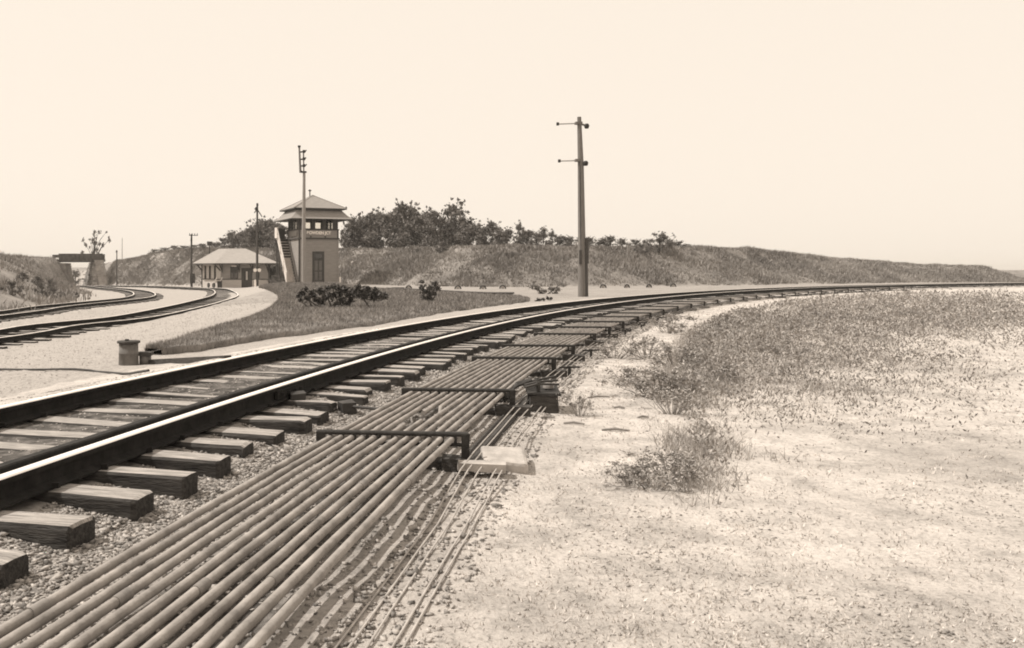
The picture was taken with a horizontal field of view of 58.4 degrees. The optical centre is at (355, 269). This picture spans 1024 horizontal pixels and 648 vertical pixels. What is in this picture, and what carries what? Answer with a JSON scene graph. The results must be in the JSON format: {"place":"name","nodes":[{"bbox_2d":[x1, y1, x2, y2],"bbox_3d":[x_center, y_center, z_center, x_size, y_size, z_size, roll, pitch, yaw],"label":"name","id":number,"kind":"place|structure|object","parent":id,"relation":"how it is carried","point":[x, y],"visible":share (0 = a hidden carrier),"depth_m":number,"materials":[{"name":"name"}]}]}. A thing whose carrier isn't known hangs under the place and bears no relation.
{"place":"outdoors","nodes":[
{"label":"outdoors","id":0,"kind":"place"},
{"bbox_2d":[0,298,576,461],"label":"path gravel","id":1,"kind":"structure","parent":0,"point":[164,368],"depth_m":14.67,"materials":[{"name":"beige gravel"}]},
{"bbox_2d":[0,247,1023,647],"bbox_3d":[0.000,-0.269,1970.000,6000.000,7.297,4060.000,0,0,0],"label":"ground","id":2,"kind":"structure","parent":0,"point":[940,589],"depth_m":5.06,"materials":[{"name":"beige sand"}]},
{"bbox_2d":[0,279,25,295],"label":"bush","id":3,"kind":"object","parent":2,"relation":"on","point":[11,286],"visible":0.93,"depth_m":46.95,"materials":[{"name":"grey plant"}]},
{"bbox_2d":[32,281,52,296],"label":"bush","id":4,"kind":"object","parent":2,"relation":"on","point":[40,286],"visible":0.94,"depth_m":52.40,"materials":[{"name":"grey plant"}]},
{"bbox_2d":[0,251,95,310],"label":"bank grass","id":5,"kind":"structure","parent":2,"relation":"on","point":[65,287],"depth_m":62.03,"materials":[{"name":"grey plant"}]},
{"bbox_2d":[0,368,149,374],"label":"ground pipe","id":6,"kind":"object","parent":2,"relation":"on","point":[110,372],"visible":0.98,"depth_m":12.07,"materials":[{"name":"metal"}]},
{"bbox_2d":[71,269,84,284],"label":"bush","id":7,"kind":"object","parent":2,"relation":"on","point":[75,274],"visible":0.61,"depth_m":184.72,"materials":[{"name":"grey plant"}]},
{"bbox_2d":[52,253,107,285],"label":"rail bridge","id":8,"kind":"structure","parent":2,"relation":"on","point":[95,274],"depth_m":145.88,"materials":[{"name":"grey concrete"}]},
{"bbox_2d":[0,285,163,322],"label":"railway track","id":9,"kind":"structure","parent":2,"relation":"on","point":[132,296],"depth_m":46.22,"materials":[{"name":"grey metal"}]},
{"bbox_2d":[80,230,110,253],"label":"tree","id":10,"kind":"object","parent":2,"relation":"on","point":[96,249],"visible":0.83,"depth_m":157.71,"materials":[{"name":"grey plant"}]},
{"bbox_2d":[0,285,238,348],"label":"railway track","id":11,"kind":"structure","parent":2,"relation":"on","point":[28,333],"depth_m":29.99,"materials":[{"name":"grey metal"}]},
{"bbox_2d":[117,339,139,365],"bbox_3d":[-3.235,1.189,12.757,0.326,0.415,0.326,0,0,0],"label":"metal drum","id":12,"kind":"object","parent":2,"relation":"on","point":[128,353],"visible":0.85,"depth_m":12.64,"materials":[{"name":"metal"}]},
{"bbox_2d":[139,351,153,364],"bbox_3d":[-3.024,1.277,12.873,0.200,0.200,0.180,0,0,0],"label":"junction box","id":13,"kind":"object","parent":2,"relation":"on","point":[144,357],"visible":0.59,"depth_m":12.79,"materials":[{"name":"metal"}]},
{"bbox_2d":[148,355,230,363],"bbox_3d":[-2.303,1.248,12.254,1.792,0.278,0.120,0,0,44],"label":"timber trunking","id":14,"kind":"object","parent":2,"relation":"on","point":[186,360],"visible":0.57,"depth_m":12.21,"materials":[{"name":"wood"}]},
{"bbox_2d":[189,233,197,286],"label":"pole","id":15,"kind":"object","parent":2,"relation":"on","point":[192,278],"visible":0.94,"depth_m":98.89,"materials":[{"name":"wood"}]},
{"bbox_2d":[192,249,275,287],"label":"station","id":16,"kind":"object","parent":2,"relation":"on","point":[232,268],"visible":0.76,"depth_m":99.76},
{"bbox_2d":[241,268,251,287],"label":"door","id":17,"kind":"structure","parent":16,"relation":"in","point":[246,273],"depth_m":99.15,"materials":[{"name":"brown wood"}]},
{"bbox_2d":[226,228,247,248],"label":"tree","id":18,"kind":"object","parent":2,"relation":"on","point":[237,238],"visible":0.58,"depth_m":132.35,"materials":[{"name":"grey plant"}]},
{"bbox_2d":[239,225,260,247],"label":"tree","id":19,"kind":"object","parent":2,"relation":"on","point":[243,245],"visible":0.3,"depth_m":126.36,"materials":[{"name":"grey plant"}]},
{"bbox_2d":[254,203,261,285],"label":"pole","id":20,"kind":"object","parent":2,"relation":"on","point":[256,211],"visible":0.98,"depth_m":95.89,"materials":[{"name":"wood"}]},
{"bbox_2d":[244,215,272,247],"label":"tree","id":21,"kind":"object","parent":2,"relation":"on","point":[262,226],"visible":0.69,"depth_m":124.64,"materials":[{"name":"grey plant"}]},
{"bbox_2d":[261,219,287,247],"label":"tree","id":22,"kind":"object","parent":2,"relation":"on","point":[268,235],"visible":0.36,"depth_m":122.67,"materials":[{"name":"grey plant"}]},
{"bbox_2d":[267,223,287,248],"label":"tree","id":23,"kind":"object","parent":2,"relation":"on","point":[273,233],"visible":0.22,"depth_m":116.89,"materials":[{"name":"grey plant"}]},
{"bbox_2d":[274,189,352,282],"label":"signal tower","id":24,"kind":"structure","parent":2,"relation":"on","point":[324,217],"depth_m":82.78,"materials":[{"name":"paint"}]},
{"bbox_2d":[312,251,323,281],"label":"door","id":25,"kind":"structure","parent":24,"relation":"in","point":[318,257],"depth_m":82.58,"materials":[{"name":"paint"}]},
{"bbox_2d":[143,282,529,354],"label":"lawn","id":26,"kind":"structure","parent":2,"relation":"on","point":[178,348],"depth_m":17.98,"materials":[{"name":"plant"}]},
{"bbox_2d":[298,145,306,281],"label":"bracket mast","id":27,"kind":"object","parent":26,"relation":"on","point":[303,226],"visible":0.93,"depth_m":78.28,"materials":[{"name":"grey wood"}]},
{"bbox_2d":[296,283,362,307],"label":"shrub","id":28,"kind":"object","parent":26,"relation":"on","point":[327,295],"visible":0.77,"depth_m":28.20,"materials":[{"name":"black plant"}]},
{"bbox_2d":[418,280,441,300],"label":"shrub","id":29,"kind":"object","parent":26,"relation":"on","point":[430,294],"visible":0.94,"depth_m":33.15,"materials":[{"name":"black plant"}]},
{"bbox_2d":[386,287,513,294],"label":"rail line","id":30,"kind":"object","parent":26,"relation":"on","point":[508,293],"visible":0.32,"depth_m":44.79,"materials":[{"name":"grey metal"}]},
{"bbox_2d":[0,313,683,647],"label":"ballast stones","id":31,"kind":"object","parent":2,"relation":"on","point":[119,538],"visible":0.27,"depth_m":4.40,"materials":[{"name":"grey gravel"}]},
{"bbox_2d":[339,214,365,247],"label":"tree","id":32,"kind":"object","parent":2,"relation":"on","point":[350,240],"visible":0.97,"depth_m":103.16,"materials":[{"name":"grey plant"}]},
{"bbox_2d":[340,216,373,247],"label":"bush","id":33,"kind":"object","parent":2,"relation":"on","point":[343,230],"visible":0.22,"depth_m":106.52,"materials":[{"name":"grey plant"}]},
{"bbox_2d":[355,210,384,247],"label":"tree","id":34,"kind":"object","parent":2,"relation":"on","point":[370,219],"visible":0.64,"depth_m":103.52,"materials":[{"name":"grey plant"}]},
{"bbox_2d":[352,284,388,306],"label":"shrub","id":35,"kind":"object","parent":2,"relation":"on","point":[364,292],"visible":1,"depth_m":27.76,"materials":[{"name":"black plant"}]},
{"bbox_2d":[361,209,402,248],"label":"tree","id":36,"kind":"object","parent":2,"relation":"on","point":[384,223],"visible":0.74,"depth_m":99.90,"materials":[{"name":"grey plant"}]},
{"bbox_2d":[299,429,488,472],"bbox_3d":[0.247,1.232,5.959,1.266,0.336,0.228,0,0,6],"label":"pipe carrier","id":37,"kind":"object","parent":2,"relation":"on","point":[447,462],"visible":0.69,"depth_m":5.90,"materials":[{"name":"metal"}]},
{"bbox_2d":[0,293,761,647],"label":"signal pipe","id":38,"kind":"object","parent":37,"relation":"on","point":[36,623],"visible":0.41,"depth_m":3.71,"materials":[{"name":"grey metal"}]},
{"bbox_2d":[90,292,781,647],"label":"signal pipe","id":39,"kind":"object","parent":37,"relation":"on","point":[119,633],"visible":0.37,"depth_m":3.68,"materials":[{"name":"grey metal"}]},
{"bbox_2d":[140,289,837,647],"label":"signal pipe","id":40,"kind":"object","parent":37,"relation":"on","point":[192,611],"visible":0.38,"depth_m":3.71,"materials":[{"name":"grey metal"}]},
{"bbox_2d":[216,289,842,647],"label":"signal pipe","id":41,"kind":"object","parent":37,"relation":"on","point":[244,628],"visible":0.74,"depth_m":3.71,"materials":[{"name":"grey metal"}]},
{"bbox_2d":[380,198,420,247],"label":"tree","id":42,"kind":"object","parent":2,"relation":"on","point":[401,214],"visible":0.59,"depth_m":96.87,"materials":[{"name":"grey plant"}]},
{"bbox_2d":[395,212,437,247],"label":"tree","id":43,"kind":"object","parent":2,"relation":"on","point":[417,223],"visible":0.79,"depth_m":93.99,"materials":[{"name":"grey plant"}]},
{"bbox_2d":[419,207,453,246],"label":"tree","id":44,"kind":"object","parent":2,"relation":"on","point":[440,234],"visible":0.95,"depth_m":90.60,"materials":[{"name":"grey plant"}]},
{"bbox_2d":[432,240,450,253],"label":"bush","id":45,"kind":"object","parent":2,"relation":"on","point":[443,245],"visible":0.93,"depth_m":83.38,"materials":[{"name":"grey plant"}]},
{"bbox_2d":[426,218,459,245],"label":"bush","id":46,"kind":"object","parent":2,"relation":"on","point":[447,225],"visible":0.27,"depth_m":93.91,"materials":[{"name":"grey plant"}]},
{"bbox_2d":[441,197,476,245],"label":"tree","id":47,"kind":"object","parent":2,"relation":"on","point":[454,211],"visible":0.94,"depth_m":90.69,"materials":[{"name":"grey plant"}]},
{"bbox_2d":[391,387,530,416],"bbox_3d":[0.929,1.232,8.100,1.272,0.336,0.225,0,0,5],"label":"pipe carrier","id":48,"kind":"object","parent":2,"relation":"on","point":[501,409],"visible":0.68,"depth_m":8.03,"materials":[{"name":"metal"}]},
{"bbox_2d":[452,219,489,245],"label":"tree","id":49,"kind":"object","parent":2,"relation":"on","point":[467,231],"visible":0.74,"depth_m":87.03,"materials":[{"name":"grey plant"}]},
{"bbox_2d":[457,460,505,472],"bbox_3d":[0.801,1.248,5.701,0.310,0.058,0.129,2,0,3],"label":"plank","id":50,"kind":"object","parent":2,"relation":"on","point":[489,466],"visible":1,"depth_m":5.64,"materials":[{"name":"wood"}]},
{"bbox_2d":[474,224,493,245],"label":"tree","id":51,"kind":"object","parent":2,"relation":"on","point":[484,232],"visible":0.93,"depth_m":84.03,"materials":[{"name":"grey plant"}]},
{"bbox_2d":[480,218,503,243],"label":"tree","id":52,"kind":"object","parent":2,"relation":"on","point":[492,225],"visible":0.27,"depth_m":87.07,"materials":[{"name":"grey plant"}]},
{"bbox_2d":[490,227,508,244],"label":"bush","id":53,"kind":"object","parent":2,"relation":"on","point":[499,234],"visible":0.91,"depth_m":81.71,"materials":[{"name":"grey plant"}]},
{"bbox_2d":[480,446,527,473],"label":"concrete block","id":54,"kind":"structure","parent":2,"relation":"on","point":[515,458],"depth_m":5.91,"materials":[{"name":"beige concrete"}]},
{"bbox_2d":[497,226,516,243],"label":"tree","id":55,"kind":"object","parent":2,"relation":"on","point":[509,231],"visible":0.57,"depth_m":83.80,"materials":[{"name":"grey plant"}]},
{"bbox_2d":[0,282,1023,589],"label":"railway track","id":56,"kind":"structure","parent":2,"relation":"on","point":[48,474],"depth_m":7.04,"materials":[{"name":"metal"}]},
{"bbox_2d":[470,356,566,376],"bbox_3d":[1.948,1.232,11.049,1.268,0.336,0.226,0,0,6],"label":"pipe carrier","id":57,"kind":"object","parent":2,"relation":"on","point":[542,373],"visible":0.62,"depth_m":10.98,"materials":[{"name":"metal"}]},
{"bbox_2d":[512,219,526,244],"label":"tree","id":58,"kind":"object","parent":2,"relation":"on","point":[518,227],"visible":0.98,"depth_m":80.26,"materials":[{"name":"grey plant"}]},
{"bbox_2d":[497,375,560,412],"bbox_3d":[1.600,1.175,8.320,0.583,0.318,0.760,0,0,9],"label":"crank stand","id":59,"kind":"object","parent":2,"relation":"on","point":[543,396],"visible":0.93,"depth_m":8.21,"materials":[{"name":"metal"}]},
{"bbox_2d":[514,229,544,245],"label":"tree","id":60,"kind":"object","parent":2,"relation":"on","point":[526,240],"visible":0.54,"depth_m":82.53,"materials":[{"name":"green plant"}]},
{"bbox_2d":[525,232,543,245],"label":"bush","id":61,"kind":"object","parent":2,"relation":"on","point":[537,237],"visible":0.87,"depth_m":79.91,"materials":[{"name":"grey plant"}]},
{"bbox_2d":[502,344,584,361],"bbox_3d":[2.624,1.232,12.850,1.273,0.336,0.224,0,0,6],"label":"pipe carrier","id":62,"kind":"object","parent":2,"relation":"on","point":[565,357],"visible":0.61,"depth_m":12.78,"materials":[{"name":"metal"}]},
{"bbox_2d":[537,227,550,245],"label":"bush","id":63,"kind":"object","parent":2,"relation":"on","point":[544,231],"visible":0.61,"depth_m":82.95,"materials":[{"name":"grey plant"}]},
{"bbox_2d":[529,281,564,293],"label":"shrub","id":64,"kind":"object","parent":2,"relation":"on","point":[550,288],"visible":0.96,"depth_m":51.06,"materials":[{"name":"grey plant"}]},
{"bbox_2d":[333,297,764,647],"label":"signal wire","id":65,"kind":"object","parent":2,"relation":"on","point":[376,593],"visible":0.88,"depth_m":4.44,"materials":[{"name":"metal"}]},
{"bbox_2d":[347,297,767,647],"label":"signal wire","id":66,"kind":"object","parent":2,"relation":"on","point":[386,595],"visible":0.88,"depth_m":4.30,"materials":[{"name":"metal"}]},
{"bbox_2d":[545,234,574,245],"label":"bush","id":67,"kind":"object","parent":2,"relation":"on","point":[560,239],"visible":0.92,"depth_m":83.20,"materials":[{"name":"grey plant"}]},
{"bbox_2d":[106,243,1023,286],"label":"bank grass","id":68,"kind":"structure","parent":2,"relation":"on","point":[812,265],"depth_m":85.38,"materials":[{"name":"plant"}]},
{"bbox_2d":[365,298,765,647],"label":"signal wire","id":69,"kind":"object","parent":2,"relation":"on","point":[400,596],"visible":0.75,"depth_m":4.23,"materials":[{"name":"metal"}]},
{"bbox_2d":[534,333,603,345],"bbox_3d":[3.545,1.232,15.188,1.284,0.336,0.227,0,0,6],"label":"pipe carrier","id":70,"kind":"object","parent":2,"relation":"on","point":[588,342],"visible":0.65,"depth_m":15.12,"materials":[{"name":"metal"}]},
{"bbox_2d":[115,289,836,647],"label":"signal pipe","id":71,"kind":"object","parent":70,"relation":"on","point":[171,611],"visible":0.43,"depth_m":3.65,"materials":[{"name":"grey metal"}]},
{"bbox_2d":[556,117,588,296],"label":"signal pole","id":72,"kind":"object","parent":2,"relation":"on","point":[583,251],"visible":0.95,"depth_m":44.88,"materials":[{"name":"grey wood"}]},
{"bbox_2d":[469,313,679,455],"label":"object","id":73,"kind":"structure","parent":2,"relation":"on","point":[475,445],"depth_m":7.31,"materials":[{"name":"grey metal"}]},
{"bbox_2d":[556,388,600,417],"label":"weed clump","id":74,"kind":"object","parent":2,"relation":"on","point":[575,405],"visible":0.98,"depth_m":8.01,"materials":[{"name":"grey plant"}]},
{"bbox_2d":[390,298,770,647],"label":"signal wire","id":75,"kind":"object","parent":2,"relation":"on","point":[421,598],"visible":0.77,"depth_m":4.26,"materials":[{"name":"metal"}]},
{"bbox_2d":[555,326,617,337],"bbox_3d":[4.299,1.232,16.988,1.288,0.336,0.229,0,0,6],"label":"pipe carrier","id":76,"kind":"object","parent":2,"relation":"on","point":[602,334],"visible":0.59,"depth_m":16.92,"materials":[{"name":"metal"}]},
{"bbox_2d":[167,287,890,647],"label":"signal pipe","id":77,"kind":"object","parent":76,"relation":"on","point":[219,609],"visible":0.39,"depth_m":3.73,"materials":[{"name":"grey metal"}]},
{"bbox_2d":[402,298,776,647],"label":"signal wire","id":78,"kind":"object","parent":2,"relation":"on","point":[433,593],"visible":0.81,"depth_m":4.30,"materials":[{"name":"metal"}]},
{"bbox_2d":[573,321,630,331],"bbox_3d":[5.100,1.232,18.788,1.293,0.336,0.228,0,0,6],"label":"pipe carrier","id":79,"kind":"object","parent":2,"relation":"on","point":[623,326],"visible":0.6,"depth_m":18.71,"materials":[{"name":"metal"}]},
{"bbox_2d":[580,339,654,358],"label":"weed clump","id":80,"kind":"object","parent":2,"relation":"on","point":[604,349],"visible":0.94,"depth_m":13.29,"materials":[{"name":"grey plant"}]},
{"bbox_2d":[593,316,644,325],"bbox_3d":[6.030,1.232,20.788,1.304,0.336,0.228,0,0,6],"label":"pipe carrier","id":81,"kind":"object","parent":2,"relation":"on","point":[637,319],"visible":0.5,"depth_m":20.71,"materials":[{"name":"metal"}]},
{"bbox_2d":[0,292,773,638],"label":"signal pipe","id":82,"kind":"object","parent":81,"relation":"on","point":[30,612],"visible":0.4,"depth_m":3.83,"materials":[{"name":"grey metal"}]},
{"bbox_2d":[602,363,654,384],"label":"weed clump","id":83,"kind":"object","parent":2,"relation":"on","point":[627,370],"visible":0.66,"depth_m":10.31,"materials":[{"name":"grey plant"}]},
{"bbox_2d":[609,312,653,321],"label":"pipe carrier","id":84,"kind":"object","parent":2,"relation":"on","point":[650,314],"visible":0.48,"depth_m":22.52,"materials":[{"name":"metal"}]},
{"bbox_2d":[594,459,670,489],"bbox_3d":[1.700,1.276,5.586,0.524,0.162,0.418,0,0,-27],"label":"weed clump","id":85,"kind":"object","parent":2,"relation":"on","point":[618,476],"visible":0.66,"depth_m":5.57,"materials":[{"name":"grey plant"}]},
{"bbox_2d":[609,333,679,359],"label":"weed clump","id":86,"kind":"object","parent":2,"relation":"on","point":[644,338],"visible":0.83,"depth_m":13.32,"materials":[{"name":"grey plant"}]},
{"bbox_2d":[606,455,693,490],"bbox_3d":[1.839,1.265,5.482,0.460,0.210,0.541,0,0,-30],"label":"weed clump","id":87,"kind":"object","parent":2,"relation":"on","point":[660,480],"visible":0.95,"depth_m":5.46,"materials":[{"name":"grey plant"}]},
{"bbox_2d":[595,362,709,397],"bbox_3d":[3.177,1.167,9.478,1.387,0.393,0.898,0,0,24],"label":"weed clump","id":88,"kind":"object","parent":2,"relation":"on","point":[675,374],"visible":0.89,"depth_m":9.30,"materials":[{"name":"grey plant"}]},
{"bbox_2d":[604,368,708,395],"bbox_3d":[3.232,1.202,9.444,0.789,0.305,0.990,0,0,-42],"label":"weed clump","id":89,"kind":"object","parent":2,"relation":"on","point":[638,386],"visible":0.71,"depth_m":9.42,"materials":[{"name":"grey plant"}]},
{"bbox_2d":[640,231,675,252],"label":"bush","id":90,"kind":"object","parent":2,"relation":"on","point":[662,238],"visible":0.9,"depth_m":82.38,"materials":[{"name":"grey plant"}]},
{"bbox_2d":[637,311,700,333],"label":"weed clump","id":91,"kind":"object","parent":2,"relation":"on","point":[670,328],"visible":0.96,"depth_m":18.68,"materials":[{"name":"grey plant"}]},
{"bbox_2d":[618,445,724,484],"bbox_3d":[2.044,1.233,5.735,0.556,0.243,0.858,0,0,-13],"label":"weed clump","id":92,"kind":"object","parent":2,"relation":"on","point":[688,464],"visible":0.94,"depth_m":5.65,"materials":[{"name":"grey plant"}]},
{"bbox_2d":[630,382,714,414],"bbox_3d":[2.945,1.196,8.269,0.642,0.281,0.991,0,0,-16],"label":"weed clump","id":93,"kind":"object","parent":2,"relation":"on","point":[681,399],"visible":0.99,"depth_m":8.18,"materials":[{"name":"grey plant"}]},
{"bbox_2d":[657,303,696,310],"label":"pipe carrier","id":94,"kind":"object","parent":2,"relation":"on","point":[690,309],"visible":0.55,"depth_m":28.53,"materials":[{"name":"metal"}]},
{"bbox_2d":[15,292,776,647],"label":"signal pipe","id":95,"kind":"object","parent":94,"relation":"on","point":[67,620],"visible":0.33,"depth_m":3.71,"materials":[{"name":"grey metal"}]},
{"bbox_2d":[39,292,779,647],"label":"signal pipe","id":96,"kind":"object","parent":94,"relation":"on","point":[99,612],"visible":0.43,"depth_m":3.67,"materials":[{"name":"grey metal"}]},
{"bbox_2d":[243,287,901,647],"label":"signal pipe","id":97,"kind":"object","parent":94,"relation":"on","point":[268,629],"visible":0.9,"depth_m":3.81,"materials":[{"name":"grey metal"}]},
{"bbox_2d":[640,340,721,366],"bbox_3d":[4.357,1.165,12.183,1.107,0.429,0.942,0,0,-24],"label":"weed clump","id":98,"kind":"object","parent":2,"relation":"on","point":[666,349],"visible":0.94,"depth_m":12.06,"materials":[{"name":"grey plant"}]},
{"bbox_2d":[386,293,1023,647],"bbox_3d":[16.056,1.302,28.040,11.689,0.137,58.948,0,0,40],"label":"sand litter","id":99,"kind":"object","parent":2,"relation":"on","point":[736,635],"visible":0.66,"depth_m":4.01,"materials":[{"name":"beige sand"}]},
{"bbox_2d":[698,358,779,384],"bbox_3d":[4.421,1.192,10.390,1.156,0.328,0.749,0,0,-8],"label":"weed clump","id":100,"kind":"object","parent":2,"relation":"on","point":[724,367],"visible":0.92,"depth_m":10.41,"materials":[{"name":"grey plant"}]},
{"bbox_2d":[747,336,833,359],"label":"weed clump","id":101,"kind":"object","parent":2,"relation":"on","point":[788,341],"visible":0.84,"depth_m":13.44,"materials":[{"name":"grey plant"}]},
{"bbox_2d":[811,289,837,293],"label":"pipe carrier","id":102,"kind":"object","parent":2,"relation":"on","point":[826,289],"visible":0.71,"depth_m":48.80,"materials":[{"name":"metal"}]},
{"bbox_2d":[63,293,766,647],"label":"signal pipe","id":103,"kind":"object","parent":102,"relation":"on","point":[90,635],"visible":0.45,"depth_m":3.70,"materials":[{"name":"grey metal"}]},
{"bbox_2d":[645,287,1023,510],"bbox_3d":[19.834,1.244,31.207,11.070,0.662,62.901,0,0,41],"label":"weeds","id":104,"kind":"object","parent":2,"relation":"on","point":[809,315],"visible":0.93,"depth_m":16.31,"materials":[{"name":"grey plant"}]},
{"bbox_2d":[867,287,892,290],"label":"pipe carrier","id":105,"kind":"object","parent":2,"relation":"on","point":[887,288],"visible":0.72,"depth_m":55.24,"materials":[{"name":"metal"}]},
{"bbox_2d":[192,287,892,647],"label":"signal pipe","id":106,"kind":"object","parent":105,"relation":"on","point":[208,639],"visible":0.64,"depth_m":3.69,"materials":[{"name":"grey metal"}]},
{"bbox_2d":[0,0,1023,269],"label":"sky","id":107,"kind":"structure","parent":0,"point":[891,130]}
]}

